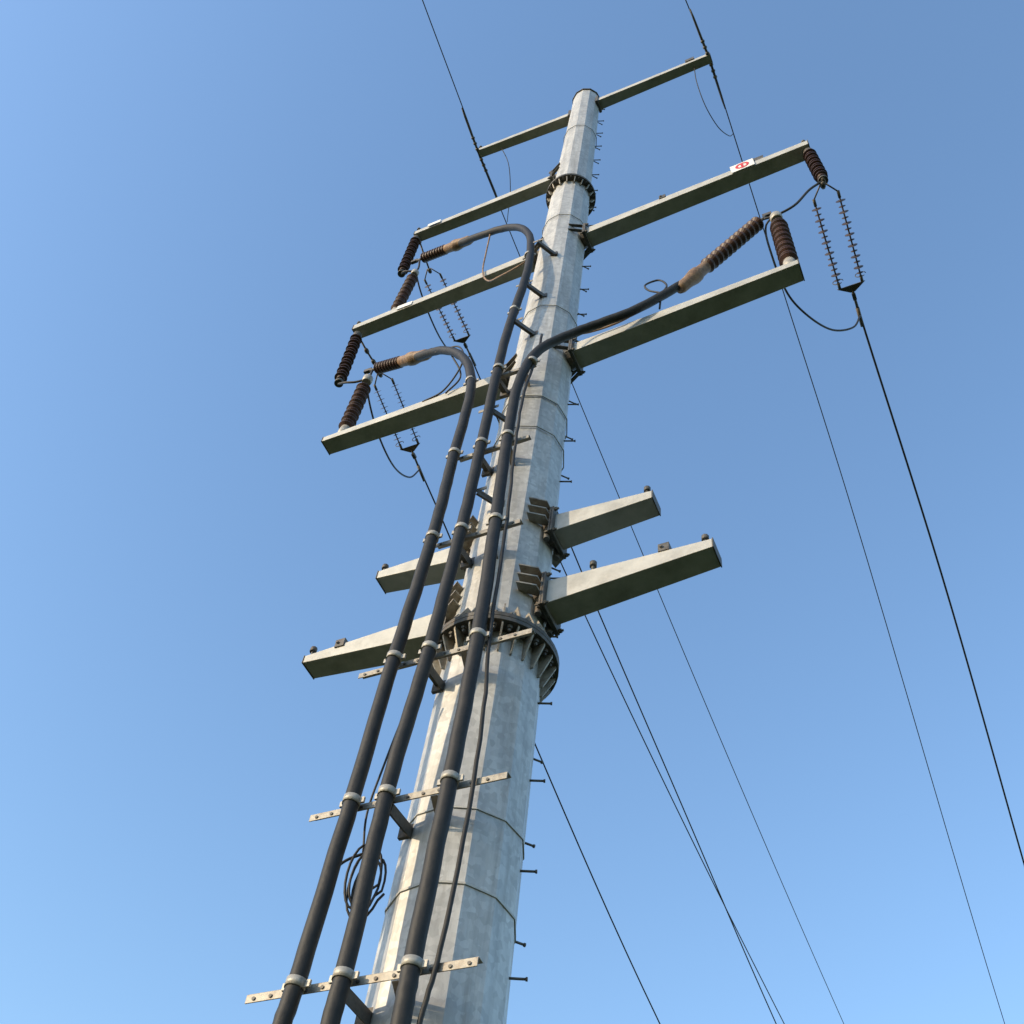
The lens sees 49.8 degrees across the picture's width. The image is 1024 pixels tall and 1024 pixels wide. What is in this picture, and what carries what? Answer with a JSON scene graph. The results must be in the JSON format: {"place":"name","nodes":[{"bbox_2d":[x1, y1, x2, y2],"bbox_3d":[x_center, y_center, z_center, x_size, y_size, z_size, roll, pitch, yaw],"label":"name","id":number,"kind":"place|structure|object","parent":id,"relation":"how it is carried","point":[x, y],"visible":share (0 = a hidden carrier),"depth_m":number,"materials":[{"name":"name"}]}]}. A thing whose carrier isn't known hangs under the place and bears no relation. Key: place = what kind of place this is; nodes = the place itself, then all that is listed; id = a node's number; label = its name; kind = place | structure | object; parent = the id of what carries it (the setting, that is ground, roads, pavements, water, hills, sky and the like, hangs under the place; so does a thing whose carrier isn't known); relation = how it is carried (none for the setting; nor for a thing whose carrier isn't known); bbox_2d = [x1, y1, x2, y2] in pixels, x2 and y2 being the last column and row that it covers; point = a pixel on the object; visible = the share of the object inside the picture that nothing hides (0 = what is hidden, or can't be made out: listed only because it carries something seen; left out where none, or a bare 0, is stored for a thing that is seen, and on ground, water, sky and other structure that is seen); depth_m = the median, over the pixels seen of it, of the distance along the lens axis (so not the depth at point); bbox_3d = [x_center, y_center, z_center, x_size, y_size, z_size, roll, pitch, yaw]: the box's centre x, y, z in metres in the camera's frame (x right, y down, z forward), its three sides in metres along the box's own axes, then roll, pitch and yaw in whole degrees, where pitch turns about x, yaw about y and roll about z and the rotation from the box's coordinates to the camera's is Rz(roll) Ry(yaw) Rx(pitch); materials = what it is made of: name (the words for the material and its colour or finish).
{"place":"outdoors","nodes":[
{"label":"outdoors","id":0,"kind":"place"},
{"bbox_2d":[0,0,1023,1023],"label":"sky","id":1,"kind":"structure","parent":0,"point":[203,202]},
{"label":"ground","id":2,"kind":"structure","parent":0,"visible":0},
{"bbox_3d":[-0.995,6.117,2.531,2.199,0.600,2.199,-17,-58,18],"label":"concrete foundation","id":3,"kind":"object","parent":2,"relation":"on","visible":0},
{"bbox_2d":[245,52,809,1023],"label":"steel utility pole","id":4,"kind":"object","parent":3,"relation":"on","point":[537,606],"visible":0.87,"depth_m":9.85,"materials":[{"name":"grey metal"}]},
{"bbox_2d":[334,331,361,387],"bbox_3d":[-2.473,-2.326,16.680,0.256,1.637,0.190,-17,-58,18],"label":"suspension insulator","id":5,"kind":"object","parent":4,"relation":"hanging from","point":[347,359],"visible":0.98,"depth_m":16.56,"materials":[{"name":"ceramic"}]},
{"bbox_2d":[338,374,372,431],"bbox_3d":[-2.138,-1.427,15.031,0.223,1.632,0.210,-17,-58,18],"label":"post insulator","id":6,"kind":"object","parent":4,"relation":"attached to","point":[355,407],"visible":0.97,"depth_m":14.99,"materials":[{"name":"brown ceramic"}]},
{"bbox_2d":[337,369,419,477],"bbox_3d":[-1.792,-1.237,16.708,0.610,1.519,2.380,-17,-58,18],"label":"jumper wire","id":7,"kind":"object","parent":6,"relation":"attached to","point":[358,381],"visible":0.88,"depth_m":15.94,"materials":[{"name":"metal"}]},
{"bbox_2d":[272,346,478,1023],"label":"power cable","id":8,"kind":"object","parent":4,"relation":"attached to","point":[297,983],"visible":1,"depth_m":8.15,"materials":[{"name":"rubber"}]},
{"bbox_2d":[361,341,425,481],"bbox_3d":[-1.908,-1.661,17.710,0.469,0.790,2.485,-17,-58,18],"label":"strain insulator","id":9,"kind":"object","parent":4,"relation":"attached to","point":[409,448],"visible":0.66,"depth_m":17.79,"materials":[{"name":"black metal"}]},
{"bbox_2d":[411,449,659,1023],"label":"overhead conductor","id":10,"kind":"object","parent":9,"relation":"attached to","point":[571,828],"visible":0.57,"depth_m":20.07,"materials":[{"name":"metal"}]},
{"bbox_2d":[396,301,412,309],"bbox_3d":[-1.674,-3.218,17.171,0.260,0.120,0.008,-17,-58,18],"label":"phase sign","id":11,"kind":"object","parent":4,"relation":"attached to","point":[404,305],"visible":1,"depth_m":17.16,"materials":[{"name":"white metal"}]},
{"bbox_2d":[391,269,418,309],"bbox_3d":[-1.757,-3.569,18.012,0.246,1.657,0.190,-17,-58,18],"label":"post insulator","id":12,"kind":"object","parent":4,"relation":"attached to","point":[406,290],"visible":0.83,"depth_m":18.01,"materials":[{"name":"brown ceramic"}]},
{"bbox_2d":[401,259,470,359],"bbox_3d":[-1.229,-3.491,19.815,0.362,1.670,2.479,-17,-58,18],"label":"jumper wire","id":13,"kind":"object","parent":12,"relation":"attached to","point":[402,272],"visible":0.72,"depth_m":18.91,"materials":[{"name":"metal"}]},
{"bbox_2d":[398,235,419,277],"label":"suspension insulator","id":14,"kind":"object","parent":4,"relation":"hanging from","point":[410,252],"visible":0.98,"depth_m":19.46,"materials":[{"name":"ceramic"}]},
{"bbox_2d":[320,224,535,1023],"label":"power cable","id":15,"kind":"object","parent":4,"relation":"attached to","point":[344,976],"visible":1,"depth_m":8.28,"materials":[{"name":"rubber"}]},
{"bbox_2d":[427,219,440,226],"bbox_3d":[-1.420,-5.272,20.119,0.260,0.120,0.008,-17,-58,18],"label":"phase sign","id":16,"kind":"object","parent":4,"relation":"attached to","point":[435,222],"visible":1,"depth_m":20.10,"materials":[{"name":"white metal"}]},
{"bbox_2d":[341,334,542,1023],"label":"communication cable","id":17,"kind":"object","parent":4,"relation":"attached to","point":[349,896],"visible":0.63,"depth_m":7.36,"materials":[{"name":"rubber"}]},
{"bbox_2d":[420,239,475,365],"bbox_3d":[-1.215,-3.920,20.745,0.455,0.422,2.610,-17,-58,18],"label":"strain insulator","id":18,"kind":"object","parent":4,"relation":"attached to","point":[463,339],"visible":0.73,"depth_m":20.75,"materials":[{"name":"black metal"}]},
{"bbox_2d":[468,351,784,1023],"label":"overhead conductor","id":19,"kind":"object","parent":18,"relation":"attached to","point":[656,765],"visible":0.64,"depth_m":25.58,"materials":[{"name":"metal"}]},
{"bbox_2d":[461,108,497,196],"bbox_3d":[-0.691,-7.527,23.228,0.088,0.173,2.003,-15,-58,17],"label":"dead end grip","id":20,"kind":"object","parent":4,"relation":"attached to","point":[475,144],"visible":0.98,"depth_m":23.15,"materials":[{"name":"metal"}]},
{"bbox_2d":[422,234,667,401],"bbox_3d":[0.523,-3.414,15.293,3.275,5.011,0.428,-17,-58,18],"label":"earth lead","id":21,"kind":"object","parent":4,"relation":"attached to","point":[459,368],"visible":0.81,"depth_m":13.86,"materials":[{"name":"metal"}]},
{"bbox_2d":[390,211,770,1023],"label":"power cable","id":22,"kind":"object","parent":4,"relation":"attached to","point":[412,965],"visible":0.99,"depth_m":8.29,"materials":[{"name":"rubber"}]},
{"bbox_2d":[501,67,732,221],"bbox_3d":[1.845,-7.312,22.378,5.036,1.071,1.496,-17,-58,18],"label":"bonding loop","id":23,"kind":"object","parent":4,"relation":"attached to","point":[703,102],"visible":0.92,"depth_m":21.61,"materials":[{"name":"metal"}]},
{"bbox_2d":[422,0,843,1023],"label":"shield wire","id":24,"kind":"object","parent":4,"relation":"attached to","point":[632,528],"visible":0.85,"depth_m":27.06,"materials":[{"name":"metal"}]},
{"bbox_2d":[557,511,776,1023],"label":"fibre optic cable","id":25,"kind":"object","parent":4,"relation":"attached to","point":[677,794],"visible":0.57,"depth_m":15.00,"materials":[{"name":"metal"}]},
{"bbox_2d":[690,9,724,108],"bbox_3d":[3.869,-8.883,21.637,0.088,0.194,2.003,-18,-59,19],"label":"dead end grip","id":26,"kind":"object","parent":4,"relation":"attached to","point":[702,41],"visible":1,"depth_m":21.53,"materials":[{"name":"metal"}]},
{"bbox_2d":[730,158,754,172],"bbox_3d":[3.301,-4.969,15.814,0.356,0.290,0.016,-17,-58,18],"label":"phase sign","id":27,"kind":"object","parent":4,"relation":"attached to","point":[741,165],"visible":1,"depth_m":15.79,"materials":[{"name":"white metal"}]},
{"bbox_2d":[770,211,798,265],"bbox_3d":[3.327,-3.304,13.511,0.243,1.752,0.230,-17,-58,18],"label":"post insulator","id":28,"kind":"object","parent":4,"relation":"attached to","point":[786,252],"visible":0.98,"depth_m":13.40,"materials":[{"name":"brown ceramic"}]},
{"bbox_2d":[764,181,860,331],"bbox_3d":[4.007,-3.130,14.574,0.899,1.379,1.951,-17,-58,18],"label":"jumper wire","id":29,"kind":"object","parent":28,"relation":"attached to","point":[774,263],"visible":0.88,"depth_m":14.26,"materials":[{"name":"metal"}]},
{"bbox_2d":[857,302,1023,864],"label":"overhead conductor","id":30,"kind":"object","parent":29,"relation":"attached to","point":[910,473],"visible":1,"depth_m":16.85,"materials":[{"name":"metal"}]},
{"bbox_2d":[812,177,865,326],"bbox_3d":[4.463,-3.488,14.898,0.461,0.392,2.118,-17,-58,18],"label":"strain insulator","id":31,"kind":"object","parent":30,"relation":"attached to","point":[852,288],"visible":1,"depth_m":14.84,"materials":[{"name":"black metal"}]},
{"bbox_2d":[803,147,827,184],"bbox_3d":[4.135,-4.712,15.022,0.226,1.256,0.190,-17,-58,18],"label":"suspension insulator","id":32,"kind":"object","parent":4,"relation":"hanging from","point":[815,166],"visible":0.97,"depth_m":14.94,"materials":[{"name":"ceramic"}]},
{"bbox_2d":[685,0,1004,1023],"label":"shield wire","id":33,"kind":"object","parent":4,"relation":"attached to","point":[863,546],"visible":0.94,"depth_m":26.07,"materials":[{"name":"metal"}]}
]}

